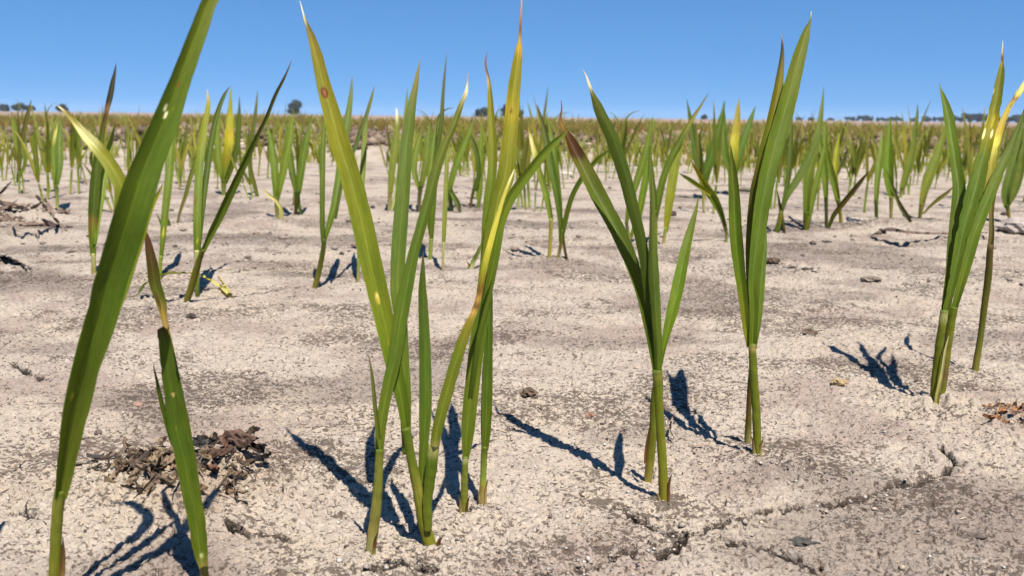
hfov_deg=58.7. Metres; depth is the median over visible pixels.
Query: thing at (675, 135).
seedling
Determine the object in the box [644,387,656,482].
seedling
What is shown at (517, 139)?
seedling
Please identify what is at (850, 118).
tree
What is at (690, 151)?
seedling
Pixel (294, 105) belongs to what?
tree
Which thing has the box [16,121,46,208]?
seedling
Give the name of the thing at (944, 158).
seedling
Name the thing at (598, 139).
seedling
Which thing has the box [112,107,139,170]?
seedling
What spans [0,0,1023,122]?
sky
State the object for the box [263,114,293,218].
seedling
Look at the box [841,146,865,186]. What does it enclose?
seedling
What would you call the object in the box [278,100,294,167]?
seedling
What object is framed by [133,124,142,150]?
seedling
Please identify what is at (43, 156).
seedling
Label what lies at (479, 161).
seedling
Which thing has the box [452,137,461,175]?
seedling
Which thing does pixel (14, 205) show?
residue clump
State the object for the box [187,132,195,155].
seedling
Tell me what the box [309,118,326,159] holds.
seedling
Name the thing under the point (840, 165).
seedling
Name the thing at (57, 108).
tree
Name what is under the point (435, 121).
seedling
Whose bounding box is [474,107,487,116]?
tree
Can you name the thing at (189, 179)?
seedling
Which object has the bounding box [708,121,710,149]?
seedling
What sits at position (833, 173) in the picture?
seedling
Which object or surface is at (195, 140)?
seedling
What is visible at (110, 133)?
seedling
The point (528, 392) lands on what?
soil clod
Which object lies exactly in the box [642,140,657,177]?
seedling
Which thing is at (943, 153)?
seedling
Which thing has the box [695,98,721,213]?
seedling
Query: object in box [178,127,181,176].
seedling
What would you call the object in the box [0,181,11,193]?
dry twig
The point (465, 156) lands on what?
seedling
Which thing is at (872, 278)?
soil clod
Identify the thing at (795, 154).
seedling
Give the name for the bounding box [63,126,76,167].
seedling
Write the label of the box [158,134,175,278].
seedling
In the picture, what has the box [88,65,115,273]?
seedling
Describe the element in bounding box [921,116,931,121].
tree
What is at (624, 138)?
seedling
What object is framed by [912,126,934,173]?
seedling
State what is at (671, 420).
dry twig
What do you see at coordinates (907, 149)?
seedling
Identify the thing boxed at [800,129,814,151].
seedling
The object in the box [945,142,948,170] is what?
seedling
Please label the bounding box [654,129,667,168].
seedling
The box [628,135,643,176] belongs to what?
seedling
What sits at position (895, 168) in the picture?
seedling
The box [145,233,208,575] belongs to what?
seedling
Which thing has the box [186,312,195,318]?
pebble
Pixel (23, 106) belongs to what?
tree
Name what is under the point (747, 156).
seedling
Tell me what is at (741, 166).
seedling
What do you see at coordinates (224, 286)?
fallen leaf
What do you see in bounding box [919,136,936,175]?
seedling
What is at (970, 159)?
seedling
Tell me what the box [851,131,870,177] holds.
seedling
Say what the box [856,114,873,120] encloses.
tree
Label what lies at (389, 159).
seedling
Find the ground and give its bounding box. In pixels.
[0,111,1023,575]
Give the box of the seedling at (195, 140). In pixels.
[189,118,198,167]
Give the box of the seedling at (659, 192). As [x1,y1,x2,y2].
[649,93,708,242]
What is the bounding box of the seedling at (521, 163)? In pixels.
[500,122,533,209]
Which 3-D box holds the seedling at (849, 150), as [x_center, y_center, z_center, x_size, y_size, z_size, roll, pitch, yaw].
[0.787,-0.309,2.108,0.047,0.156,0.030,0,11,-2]
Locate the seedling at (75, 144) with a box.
[67,107,80,194]
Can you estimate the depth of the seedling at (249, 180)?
1.63 m
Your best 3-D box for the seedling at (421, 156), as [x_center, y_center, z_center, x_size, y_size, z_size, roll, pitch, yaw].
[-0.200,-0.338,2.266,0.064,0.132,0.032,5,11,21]
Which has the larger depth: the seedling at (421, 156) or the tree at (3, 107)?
the tree at (3, 107)
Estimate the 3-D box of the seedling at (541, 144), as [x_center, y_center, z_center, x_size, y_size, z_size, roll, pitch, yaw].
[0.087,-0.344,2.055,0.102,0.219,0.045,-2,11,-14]
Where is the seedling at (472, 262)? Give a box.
[466,244,480,268]
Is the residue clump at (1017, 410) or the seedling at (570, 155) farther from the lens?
the seedling at (570, 155)
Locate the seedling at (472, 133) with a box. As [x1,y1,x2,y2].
[469,105,499,157]
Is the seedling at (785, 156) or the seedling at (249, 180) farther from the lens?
the seedling at (785, 156)
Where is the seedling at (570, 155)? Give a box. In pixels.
[563,115,587,178]
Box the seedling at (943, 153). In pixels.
[942,148,949,176]
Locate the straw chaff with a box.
[0,182,1023,575]
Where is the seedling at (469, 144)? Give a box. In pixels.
[456,113,475,171]
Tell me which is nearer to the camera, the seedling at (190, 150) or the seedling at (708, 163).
the seedling at (708, 163)
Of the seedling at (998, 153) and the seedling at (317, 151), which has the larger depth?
the seedling at (317, 151)
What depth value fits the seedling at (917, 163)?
2.17 m
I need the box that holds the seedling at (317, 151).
[311,137,320,175]
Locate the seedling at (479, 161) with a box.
[470,120,483,207]
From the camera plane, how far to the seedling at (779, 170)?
1.54 m
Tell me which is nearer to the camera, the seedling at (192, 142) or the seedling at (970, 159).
the seedling at (970, 159)
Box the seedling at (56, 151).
[50,117,62,207]
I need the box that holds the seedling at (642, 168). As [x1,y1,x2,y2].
[625,116,652,239]
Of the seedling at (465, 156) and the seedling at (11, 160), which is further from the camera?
the seedling at (465, 156)
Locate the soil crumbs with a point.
(589, 560)
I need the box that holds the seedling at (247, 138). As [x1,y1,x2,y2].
[244,123,249,147]
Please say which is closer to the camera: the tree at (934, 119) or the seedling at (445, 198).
the seedling at (445, 198)
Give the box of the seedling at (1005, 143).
[1004,133,1012,147]
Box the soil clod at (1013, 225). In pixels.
[995,217,1023,233]
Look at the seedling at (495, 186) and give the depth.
0.35 m
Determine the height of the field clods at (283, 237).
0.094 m
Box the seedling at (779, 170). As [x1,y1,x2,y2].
[754,146,783,208]
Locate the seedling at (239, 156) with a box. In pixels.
[238,133,255,185]
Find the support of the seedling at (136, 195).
on the ground
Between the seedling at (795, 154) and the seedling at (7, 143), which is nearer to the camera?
the seedling at (7, 143)
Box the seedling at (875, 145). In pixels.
[868,131,886,155]
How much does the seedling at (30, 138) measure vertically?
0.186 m
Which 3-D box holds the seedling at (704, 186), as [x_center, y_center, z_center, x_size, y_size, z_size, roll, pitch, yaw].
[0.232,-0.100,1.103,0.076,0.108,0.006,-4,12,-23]
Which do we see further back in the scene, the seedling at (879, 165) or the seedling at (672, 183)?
the seedling at (879, 165)
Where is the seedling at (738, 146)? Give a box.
[721,99,755,173]
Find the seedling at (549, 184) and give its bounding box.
[538,150,550,206]
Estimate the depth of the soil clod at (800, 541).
0.33 m
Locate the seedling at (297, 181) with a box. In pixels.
[283,116,311,214]
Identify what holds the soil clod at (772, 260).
on the ground
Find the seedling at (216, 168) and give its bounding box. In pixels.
[213,147,217,189]
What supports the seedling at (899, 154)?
on the ground
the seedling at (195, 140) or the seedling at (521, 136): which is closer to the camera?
the seedling at (521, 136)
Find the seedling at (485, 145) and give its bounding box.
[474,116,498,185]
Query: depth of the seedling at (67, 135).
1.88 m
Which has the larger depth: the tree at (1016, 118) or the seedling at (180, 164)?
the tree at (1016, 118)
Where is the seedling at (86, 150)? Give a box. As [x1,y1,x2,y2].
[84,125,91,163]
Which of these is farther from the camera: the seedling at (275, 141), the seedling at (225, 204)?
the seedling at (275, 141)
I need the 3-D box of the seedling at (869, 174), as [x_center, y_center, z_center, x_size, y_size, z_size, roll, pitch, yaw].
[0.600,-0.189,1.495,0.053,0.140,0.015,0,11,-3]
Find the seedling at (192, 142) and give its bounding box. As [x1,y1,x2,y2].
[190,125,198,174]
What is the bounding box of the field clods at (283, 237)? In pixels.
[0,159,1023,289]
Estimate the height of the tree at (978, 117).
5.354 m
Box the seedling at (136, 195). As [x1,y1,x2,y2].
[48,0,218,575]
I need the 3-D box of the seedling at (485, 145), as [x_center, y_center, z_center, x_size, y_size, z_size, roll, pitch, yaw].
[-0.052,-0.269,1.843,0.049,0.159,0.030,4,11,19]
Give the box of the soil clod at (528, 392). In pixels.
[519,387,538,396]
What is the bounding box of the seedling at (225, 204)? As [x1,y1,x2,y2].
[183,60,291,301]
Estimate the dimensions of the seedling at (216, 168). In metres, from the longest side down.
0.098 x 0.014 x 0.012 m
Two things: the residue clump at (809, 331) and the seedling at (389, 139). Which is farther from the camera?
the seedling at (389, 139)
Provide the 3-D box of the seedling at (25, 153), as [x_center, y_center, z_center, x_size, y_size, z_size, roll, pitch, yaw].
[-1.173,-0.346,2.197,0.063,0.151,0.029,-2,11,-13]
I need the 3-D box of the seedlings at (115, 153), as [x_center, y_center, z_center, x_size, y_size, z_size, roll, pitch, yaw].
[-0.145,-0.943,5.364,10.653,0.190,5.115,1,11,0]
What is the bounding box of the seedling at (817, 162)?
[816,156,820,209]
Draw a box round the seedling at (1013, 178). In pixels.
[1001,118,1023,217]
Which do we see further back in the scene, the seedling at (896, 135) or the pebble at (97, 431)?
the seedling at (896, 135)
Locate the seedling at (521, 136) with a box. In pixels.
[498,107,530,207]
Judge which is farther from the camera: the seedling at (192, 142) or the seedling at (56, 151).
the seedling at (192, 142)
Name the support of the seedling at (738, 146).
on the ground
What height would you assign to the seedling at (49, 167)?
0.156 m
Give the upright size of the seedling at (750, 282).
0.206 m
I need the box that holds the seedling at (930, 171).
[918,128,951,217]
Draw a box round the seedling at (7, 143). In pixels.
[0,132,13,180]
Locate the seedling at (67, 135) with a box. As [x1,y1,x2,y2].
[58,111,86,184]
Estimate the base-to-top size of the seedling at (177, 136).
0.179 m
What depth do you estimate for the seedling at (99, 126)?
2.21 m
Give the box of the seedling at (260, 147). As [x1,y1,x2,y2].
[257,118,268,175]
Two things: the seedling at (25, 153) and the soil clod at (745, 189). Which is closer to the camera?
the soil clod at (745, 189)
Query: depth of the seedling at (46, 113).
2.99 m
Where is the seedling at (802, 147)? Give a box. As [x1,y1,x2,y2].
[787,113,814,182]
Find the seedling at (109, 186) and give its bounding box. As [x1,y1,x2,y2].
[82,151,113,211]
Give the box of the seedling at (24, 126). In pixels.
[13,101,30,182]
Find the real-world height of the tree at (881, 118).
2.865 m
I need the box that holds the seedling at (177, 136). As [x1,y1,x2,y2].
[174,120,187,183]
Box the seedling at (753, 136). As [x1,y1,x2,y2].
[743,125,761,160]
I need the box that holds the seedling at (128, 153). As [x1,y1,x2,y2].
[126,123,136,172]
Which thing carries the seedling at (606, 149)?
on the ground
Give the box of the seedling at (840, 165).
[830,147,849,183]
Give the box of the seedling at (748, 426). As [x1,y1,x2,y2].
[744,373,751,442]
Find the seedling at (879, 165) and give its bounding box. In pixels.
[874,129,883,218]
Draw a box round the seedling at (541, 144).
[527,86,566,182]
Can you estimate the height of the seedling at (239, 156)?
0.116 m
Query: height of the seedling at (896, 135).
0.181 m
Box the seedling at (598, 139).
[595,125,603,151]
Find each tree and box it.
[0,103,9,110]
[10,102,35,111]
[55,103,69,111]
[286,99,302,114]
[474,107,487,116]
[500,104,505,115]
[700,113,707,118]
[844,116,854,120]
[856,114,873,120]
[876,116,888,120]
[889,117,901,120]
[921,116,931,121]
[932,116,943,121]
[958,112,987,121]
[1006,114,1020,122]
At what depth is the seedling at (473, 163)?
1.69 m
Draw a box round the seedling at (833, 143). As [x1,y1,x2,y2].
[823,118,842,150]
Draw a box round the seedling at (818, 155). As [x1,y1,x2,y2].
[818,129,830,188]
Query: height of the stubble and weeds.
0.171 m
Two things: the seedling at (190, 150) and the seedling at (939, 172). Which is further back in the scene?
the seedling at (190, 150)
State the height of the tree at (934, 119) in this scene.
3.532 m
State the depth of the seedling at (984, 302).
0.55 m
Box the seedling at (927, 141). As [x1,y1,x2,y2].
[921,124,933,171]
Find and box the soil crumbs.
[1,180,1023,575]
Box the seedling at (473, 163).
[472,117,487,198]
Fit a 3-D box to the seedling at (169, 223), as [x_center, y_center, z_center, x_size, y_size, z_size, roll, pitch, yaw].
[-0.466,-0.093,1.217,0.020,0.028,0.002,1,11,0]
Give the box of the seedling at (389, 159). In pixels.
[387,144,395,182]
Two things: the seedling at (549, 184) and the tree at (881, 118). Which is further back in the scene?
the tree at (881, 118)
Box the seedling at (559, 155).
[555,130,564,187]
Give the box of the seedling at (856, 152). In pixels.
[847,138,863,179]
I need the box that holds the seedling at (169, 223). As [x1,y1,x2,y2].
[156,213,170,225]
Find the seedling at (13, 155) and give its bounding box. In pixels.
[3,136,15,177]
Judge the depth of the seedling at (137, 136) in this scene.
2.44 m
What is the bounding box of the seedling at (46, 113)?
[44,102,55,130]
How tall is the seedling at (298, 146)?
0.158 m
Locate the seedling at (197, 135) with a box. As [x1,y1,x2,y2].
[187,113,213,140]
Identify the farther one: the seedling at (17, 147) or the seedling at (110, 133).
the seedling at (110, 133)
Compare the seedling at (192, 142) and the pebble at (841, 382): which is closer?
the pebble at (841, 382)
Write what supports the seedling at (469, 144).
on the ground
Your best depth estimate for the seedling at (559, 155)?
1.91 m
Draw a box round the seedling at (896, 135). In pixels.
[887,113,900,167]
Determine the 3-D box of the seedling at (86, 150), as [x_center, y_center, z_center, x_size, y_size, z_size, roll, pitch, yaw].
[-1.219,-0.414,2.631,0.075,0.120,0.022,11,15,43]
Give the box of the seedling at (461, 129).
[457,119,469,169]
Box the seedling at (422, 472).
[300,3,513,545]
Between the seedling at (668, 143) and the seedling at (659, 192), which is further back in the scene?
the seedling at (668, 143)
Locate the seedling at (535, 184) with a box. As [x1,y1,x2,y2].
[529,125,562,211]
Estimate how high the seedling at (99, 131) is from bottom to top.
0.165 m
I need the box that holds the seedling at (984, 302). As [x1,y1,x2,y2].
[972,193,996,371]
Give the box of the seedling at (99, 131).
[89,112,106,145]
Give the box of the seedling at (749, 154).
[748,130,759,172]
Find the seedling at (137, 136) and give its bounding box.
[128,116,147,143]
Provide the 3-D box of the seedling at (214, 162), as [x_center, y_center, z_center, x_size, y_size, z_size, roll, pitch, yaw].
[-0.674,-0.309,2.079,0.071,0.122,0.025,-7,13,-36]
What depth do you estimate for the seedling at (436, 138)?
0.94 m
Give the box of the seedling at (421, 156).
[418,125,431,176]
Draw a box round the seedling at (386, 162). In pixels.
[378,140,390,172]
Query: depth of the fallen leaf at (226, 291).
0.75 m
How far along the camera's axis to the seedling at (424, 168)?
1.46 m
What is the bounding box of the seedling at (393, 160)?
[387,88,407,210]
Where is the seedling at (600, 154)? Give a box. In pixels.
[597,139,604,174]
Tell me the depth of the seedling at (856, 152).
2.30 m
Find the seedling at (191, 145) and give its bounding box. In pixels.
[186,143,195,157]
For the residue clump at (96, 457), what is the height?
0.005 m
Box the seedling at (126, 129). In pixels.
[124,118,132,162]
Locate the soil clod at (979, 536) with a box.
[961,531,987,540]
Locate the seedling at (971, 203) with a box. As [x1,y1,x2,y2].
[930,43,1023,404]
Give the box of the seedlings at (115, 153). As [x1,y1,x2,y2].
[0,108,1023,168]
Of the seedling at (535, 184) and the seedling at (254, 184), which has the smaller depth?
the seedling at (535, 184)
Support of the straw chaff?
on the ground
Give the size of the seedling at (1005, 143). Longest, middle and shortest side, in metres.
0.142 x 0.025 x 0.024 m
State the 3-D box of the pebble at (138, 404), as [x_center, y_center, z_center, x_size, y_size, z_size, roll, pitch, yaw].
[-0.195,0.061,0.475,0.006,0.004,0.004,1,11,0]
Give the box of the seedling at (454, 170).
[448,119,473,212]
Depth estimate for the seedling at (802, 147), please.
2.15 m
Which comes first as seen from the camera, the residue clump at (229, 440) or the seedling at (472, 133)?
the residue clump at (229, 440)
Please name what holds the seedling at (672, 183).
on the ground
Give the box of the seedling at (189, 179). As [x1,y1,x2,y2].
[177,152,196,222]
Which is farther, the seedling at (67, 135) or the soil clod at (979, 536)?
the seedling at (67, 135)
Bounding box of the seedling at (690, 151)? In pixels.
[687,122,708,172]
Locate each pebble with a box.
[94,429,101,434]
[133,401,143,407]
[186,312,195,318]
[513,352,524,355]
[585,411,594,417]
[831,378,847,386]
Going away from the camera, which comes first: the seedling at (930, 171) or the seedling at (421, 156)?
the seedling at (930, 171)
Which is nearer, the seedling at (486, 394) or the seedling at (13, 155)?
the seedling at (486, 394)
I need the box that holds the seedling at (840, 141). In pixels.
[827,121,846,150]
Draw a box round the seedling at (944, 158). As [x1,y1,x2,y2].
[938,144,948,177]
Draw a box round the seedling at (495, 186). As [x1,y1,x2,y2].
[457,0,567,512]
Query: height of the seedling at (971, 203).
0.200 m
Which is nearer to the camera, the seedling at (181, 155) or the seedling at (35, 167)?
the seedling at (35, 167)
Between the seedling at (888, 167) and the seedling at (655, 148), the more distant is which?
the seedling at (655, 148)
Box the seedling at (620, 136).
[610,111,636,142]
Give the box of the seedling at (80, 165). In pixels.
[76,152,84,178]
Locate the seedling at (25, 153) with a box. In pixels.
[23,136,31,173]
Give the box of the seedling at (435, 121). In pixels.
[416,108,450,133]
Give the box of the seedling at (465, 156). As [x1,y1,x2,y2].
[444,116,472,176]
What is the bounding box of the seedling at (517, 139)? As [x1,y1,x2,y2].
[496,109,522,179]
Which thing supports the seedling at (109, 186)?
on the ground
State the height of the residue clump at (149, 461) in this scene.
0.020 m
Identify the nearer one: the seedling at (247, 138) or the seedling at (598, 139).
the seedling at (247, 138)
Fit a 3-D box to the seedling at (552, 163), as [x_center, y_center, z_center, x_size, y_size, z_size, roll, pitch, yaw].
[0.051,-0.102,0.933,0.040,0.169,0.101,-7,13,-36]
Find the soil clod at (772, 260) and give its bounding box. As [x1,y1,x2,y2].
[766,257,780,263]
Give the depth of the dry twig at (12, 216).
1.12 m
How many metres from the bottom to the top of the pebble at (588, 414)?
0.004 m
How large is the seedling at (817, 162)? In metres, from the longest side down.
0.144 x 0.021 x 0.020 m
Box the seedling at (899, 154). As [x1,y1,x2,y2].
[892,132,910,190]
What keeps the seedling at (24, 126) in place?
on the ground
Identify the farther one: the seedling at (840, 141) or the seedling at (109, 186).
the seedling at (840, 141)
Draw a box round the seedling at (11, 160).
[0,135,15,185]
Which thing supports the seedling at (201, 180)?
on the ground
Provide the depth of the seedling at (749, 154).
2.57 m
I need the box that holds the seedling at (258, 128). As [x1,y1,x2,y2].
[246,110,264,159]
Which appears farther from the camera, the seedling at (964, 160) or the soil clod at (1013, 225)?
the seedling at (964, 160)
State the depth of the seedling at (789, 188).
1.21 m
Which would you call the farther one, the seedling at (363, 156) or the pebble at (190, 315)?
the seedling at (363, 156)
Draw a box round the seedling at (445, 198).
[441,147,448,270]
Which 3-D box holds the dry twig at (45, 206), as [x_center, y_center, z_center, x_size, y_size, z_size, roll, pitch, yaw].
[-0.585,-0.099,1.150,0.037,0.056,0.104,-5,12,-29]
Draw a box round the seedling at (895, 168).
[893,148,896,191]
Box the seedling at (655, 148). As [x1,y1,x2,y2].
[641,127,659,166]
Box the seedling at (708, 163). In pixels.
[686,99,724,199]
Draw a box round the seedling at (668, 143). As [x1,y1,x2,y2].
[659,121,673,168]
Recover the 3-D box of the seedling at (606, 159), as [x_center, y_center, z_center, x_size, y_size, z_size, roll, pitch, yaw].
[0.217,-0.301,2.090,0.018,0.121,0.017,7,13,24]
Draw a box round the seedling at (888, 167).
[883,116,911,222]
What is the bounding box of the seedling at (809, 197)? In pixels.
[803,87,825,229]
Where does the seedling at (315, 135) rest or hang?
on the ground
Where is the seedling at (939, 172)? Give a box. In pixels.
[934,158,946,188]
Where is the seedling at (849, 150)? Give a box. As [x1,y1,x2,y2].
[842,121,859,185]
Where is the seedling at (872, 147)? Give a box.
[869,131,874,175]
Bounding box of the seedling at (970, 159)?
[962,108,1013,179]
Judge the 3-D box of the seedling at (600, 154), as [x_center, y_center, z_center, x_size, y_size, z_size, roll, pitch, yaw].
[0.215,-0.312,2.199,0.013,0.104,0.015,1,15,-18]
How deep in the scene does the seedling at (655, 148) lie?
2.82 m
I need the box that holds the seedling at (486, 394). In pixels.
[477,292,492,504]
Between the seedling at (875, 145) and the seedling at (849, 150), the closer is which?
the seedling at (849, 150)
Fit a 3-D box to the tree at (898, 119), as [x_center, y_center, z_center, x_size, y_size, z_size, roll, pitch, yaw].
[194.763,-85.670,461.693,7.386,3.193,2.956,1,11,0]
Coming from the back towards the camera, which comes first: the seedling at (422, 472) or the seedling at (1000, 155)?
the seedling at (1000, 155)
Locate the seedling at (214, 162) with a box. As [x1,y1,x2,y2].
[199,125,222,177]
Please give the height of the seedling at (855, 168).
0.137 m
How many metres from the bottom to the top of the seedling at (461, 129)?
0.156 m
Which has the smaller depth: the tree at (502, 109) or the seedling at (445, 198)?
the seedling at (445, 198)
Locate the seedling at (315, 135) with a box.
[309,121,320,145]
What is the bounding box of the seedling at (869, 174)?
[863,134,876,212]
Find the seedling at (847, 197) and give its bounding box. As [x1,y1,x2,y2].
[819,140,868,227]
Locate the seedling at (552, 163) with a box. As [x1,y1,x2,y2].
[528,105,609,258]
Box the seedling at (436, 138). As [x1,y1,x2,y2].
[426,54,446,259]
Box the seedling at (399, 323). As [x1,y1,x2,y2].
[366,78,467,554]
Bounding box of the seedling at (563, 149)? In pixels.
[560,128,570,168]
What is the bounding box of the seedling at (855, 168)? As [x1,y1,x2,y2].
[847,134,870,195]
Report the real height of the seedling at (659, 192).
0.187 m
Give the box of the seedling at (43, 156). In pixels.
[31,106,59,191]
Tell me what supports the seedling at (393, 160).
on the ground
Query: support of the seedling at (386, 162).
on the ground
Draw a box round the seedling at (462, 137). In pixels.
[451,112,475,162]
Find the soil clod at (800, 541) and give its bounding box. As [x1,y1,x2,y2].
[788,536,819,546]
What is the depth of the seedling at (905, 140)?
1.90 m
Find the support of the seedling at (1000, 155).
on the ground
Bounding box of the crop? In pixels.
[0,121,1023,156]
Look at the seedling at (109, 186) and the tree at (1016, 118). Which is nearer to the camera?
the seedling at (109, 186)
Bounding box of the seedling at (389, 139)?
[386,124,391,149]
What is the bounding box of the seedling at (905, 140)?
[902,101,938,194]
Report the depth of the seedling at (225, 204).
0.70 m
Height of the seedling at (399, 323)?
0.171 m
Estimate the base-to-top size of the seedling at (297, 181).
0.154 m
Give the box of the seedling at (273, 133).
[267,113,278,177]
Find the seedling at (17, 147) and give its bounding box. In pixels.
[11,106,25,193]
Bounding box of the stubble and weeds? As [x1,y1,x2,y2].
[0,112,1023,144]
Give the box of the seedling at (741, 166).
[740,149,747,185]
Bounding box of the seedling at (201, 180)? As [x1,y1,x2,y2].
[193,86,229,296]
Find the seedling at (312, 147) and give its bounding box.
[299,124,314,162]
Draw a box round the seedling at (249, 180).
[227,139,252,197]
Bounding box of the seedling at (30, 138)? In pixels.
[16,99,43,174]
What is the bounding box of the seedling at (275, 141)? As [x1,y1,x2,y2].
[266,131,284,151]
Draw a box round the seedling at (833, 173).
[822,119,842,222]
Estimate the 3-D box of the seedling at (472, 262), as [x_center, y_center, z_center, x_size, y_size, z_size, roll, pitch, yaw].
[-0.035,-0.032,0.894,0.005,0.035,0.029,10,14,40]
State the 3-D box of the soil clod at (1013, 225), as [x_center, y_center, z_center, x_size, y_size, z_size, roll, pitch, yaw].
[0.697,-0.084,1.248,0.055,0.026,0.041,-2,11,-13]
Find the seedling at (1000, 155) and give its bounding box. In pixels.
[998,139,1008,160]
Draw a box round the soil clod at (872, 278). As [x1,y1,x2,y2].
[860,276,882,281]
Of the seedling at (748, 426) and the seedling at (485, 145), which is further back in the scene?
the seedling at (485, 145)
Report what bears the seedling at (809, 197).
on the ground
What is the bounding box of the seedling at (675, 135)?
[672,124,680,145]
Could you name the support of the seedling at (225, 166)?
on the ground
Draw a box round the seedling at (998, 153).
[996,118,1009,164]
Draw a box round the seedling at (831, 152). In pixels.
[828,128,843,157]
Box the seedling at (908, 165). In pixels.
[899,104,918,197]
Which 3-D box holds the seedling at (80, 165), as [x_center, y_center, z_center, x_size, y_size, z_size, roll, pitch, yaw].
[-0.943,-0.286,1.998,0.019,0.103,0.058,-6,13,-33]
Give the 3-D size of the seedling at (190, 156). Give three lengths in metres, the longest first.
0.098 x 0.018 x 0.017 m
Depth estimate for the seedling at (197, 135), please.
2.76 m
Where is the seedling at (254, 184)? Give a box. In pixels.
[248,91,258,196]
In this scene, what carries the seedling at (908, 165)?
on the ground
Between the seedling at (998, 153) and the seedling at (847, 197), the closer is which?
the seedling at (847, 197)
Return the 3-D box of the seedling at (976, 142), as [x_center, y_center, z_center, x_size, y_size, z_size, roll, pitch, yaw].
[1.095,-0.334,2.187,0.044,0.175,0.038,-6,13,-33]
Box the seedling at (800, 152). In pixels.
[799,138,803,167]
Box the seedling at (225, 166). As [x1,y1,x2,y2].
[214,88,240,194]
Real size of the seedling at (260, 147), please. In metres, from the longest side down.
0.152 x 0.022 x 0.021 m
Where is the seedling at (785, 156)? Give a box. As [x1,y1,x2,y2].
[778,122,795,182]
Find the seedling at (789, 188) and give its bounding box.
[774,118,821,232]
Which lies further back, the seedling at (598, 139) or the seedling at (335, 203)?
the seedling at (598, 139)
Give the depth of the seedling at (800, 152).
2.74 m
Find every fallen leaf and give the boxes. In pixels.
[0,255,29,267]
[126,271,230,297]
[217,276,232,296]
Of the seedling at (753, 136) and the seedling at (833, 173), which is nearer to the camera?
the seedling at (833, 173)
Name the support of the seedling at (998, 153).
on the ground
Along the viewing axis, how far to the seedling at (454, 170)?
1.46 m
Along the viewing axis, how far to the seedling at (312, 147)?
2.97 m
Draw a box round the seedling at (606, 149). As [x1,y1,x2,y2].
[599,118,623,172]
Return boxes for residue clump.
[0,198,72,227]
[76,451,120,471]
[102,436,178,498]
[177,425,282,501]
[803,328,823,334]
[982,401,1023,423]
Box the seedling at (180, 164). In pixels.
[175,128,195,189]
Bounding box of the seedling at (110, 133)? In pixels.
[107,121,113,155]
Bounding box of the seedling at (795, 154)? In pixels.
[783,133,805,185]
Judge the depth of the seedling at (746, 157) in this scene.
2.49 m
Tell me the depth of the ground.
0.51 m
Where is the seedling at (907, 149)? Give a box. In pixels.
[902,140,910,159]
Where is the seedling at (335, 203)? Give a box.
[312,79,374,288]
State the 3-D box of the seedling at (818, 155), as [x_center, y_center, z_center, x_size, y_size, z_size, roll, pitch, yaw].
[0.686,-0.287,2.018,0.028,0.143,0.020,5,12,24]
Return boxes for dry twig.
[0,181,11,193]
[10,214,37,221]
[31,189,66,230]
[669,414,674,437]
[871,227,987,235]
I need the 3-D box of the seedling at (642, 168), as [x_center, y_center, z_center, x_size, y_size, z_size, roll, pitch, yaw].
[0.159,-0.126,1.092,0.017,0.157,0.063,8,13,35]
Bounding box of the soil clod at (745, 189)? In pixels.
[739,187,749,191]
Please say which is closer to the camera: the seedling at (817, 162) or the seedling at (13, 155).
the seedling at (817, 162)
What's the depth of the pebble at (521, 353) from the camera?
0.58 m
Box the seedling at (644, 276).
[559,70,698,502]
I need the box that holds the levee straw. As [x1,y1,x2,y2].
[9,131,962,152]
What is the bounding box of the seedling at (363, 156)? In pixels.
[356,118,367,281]
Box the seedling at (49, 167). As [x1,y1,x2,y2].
[46,114,51,199]
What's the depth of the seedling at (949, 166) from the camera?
2.29 m
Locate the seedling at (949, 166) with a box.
[946,143,958,181]
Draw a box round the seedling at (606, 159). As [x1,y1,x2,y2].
[603,147,608,181]
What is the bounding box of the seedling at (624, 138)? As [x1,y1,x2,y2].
[612,116,642,178]
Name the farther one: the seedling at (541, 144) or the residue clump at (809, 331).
the seedling at (541, 144)
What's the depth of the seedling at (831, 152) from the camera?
2.35 m
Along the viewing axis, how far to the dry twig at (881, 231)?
1.15 m
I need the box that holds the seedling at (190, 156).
[188,137,191,170]
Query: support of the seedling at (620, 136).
on the ground
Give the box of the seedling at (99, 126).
[81,106,108,140]
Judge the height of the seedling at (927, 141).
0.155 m
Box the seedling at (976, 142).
[958,115,978,183]
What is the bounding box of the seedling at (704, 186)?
[679,160,727,241]
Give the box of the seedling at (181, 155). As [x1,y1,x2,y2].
[179,132,187,185]
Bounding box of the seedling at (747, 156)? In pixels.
[746,134,750,170]
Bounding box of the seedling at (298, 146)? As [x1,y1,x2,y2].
[292,114,304,204]
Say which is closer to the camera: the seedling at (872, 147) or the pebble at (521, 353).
the pebble at (521, 353)
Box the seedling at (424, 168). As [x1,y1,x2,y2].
[411,122,430,211]
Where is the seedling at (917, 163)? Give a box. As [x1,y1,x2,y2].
[912,136,932,184]
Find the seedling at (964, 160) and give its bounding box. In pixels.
[962,109,984,176]
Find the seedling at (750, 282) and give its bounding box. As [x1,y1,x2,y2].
[728,14,811,456]
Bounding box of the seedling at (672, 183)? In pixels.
[662,128,682,243]
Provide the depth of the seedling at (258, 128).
3.01 m
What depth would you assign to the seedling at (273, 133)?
2.10 m
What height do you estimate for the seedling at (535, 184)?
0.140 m
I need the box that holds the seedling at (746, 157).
[739,133,756,173]
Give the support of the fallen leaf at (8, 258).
on the ground
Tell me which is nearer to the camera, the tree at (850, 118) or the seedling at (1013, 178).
the seedling at (1013, 178)
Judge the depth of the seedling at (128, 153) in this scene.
1.76 m

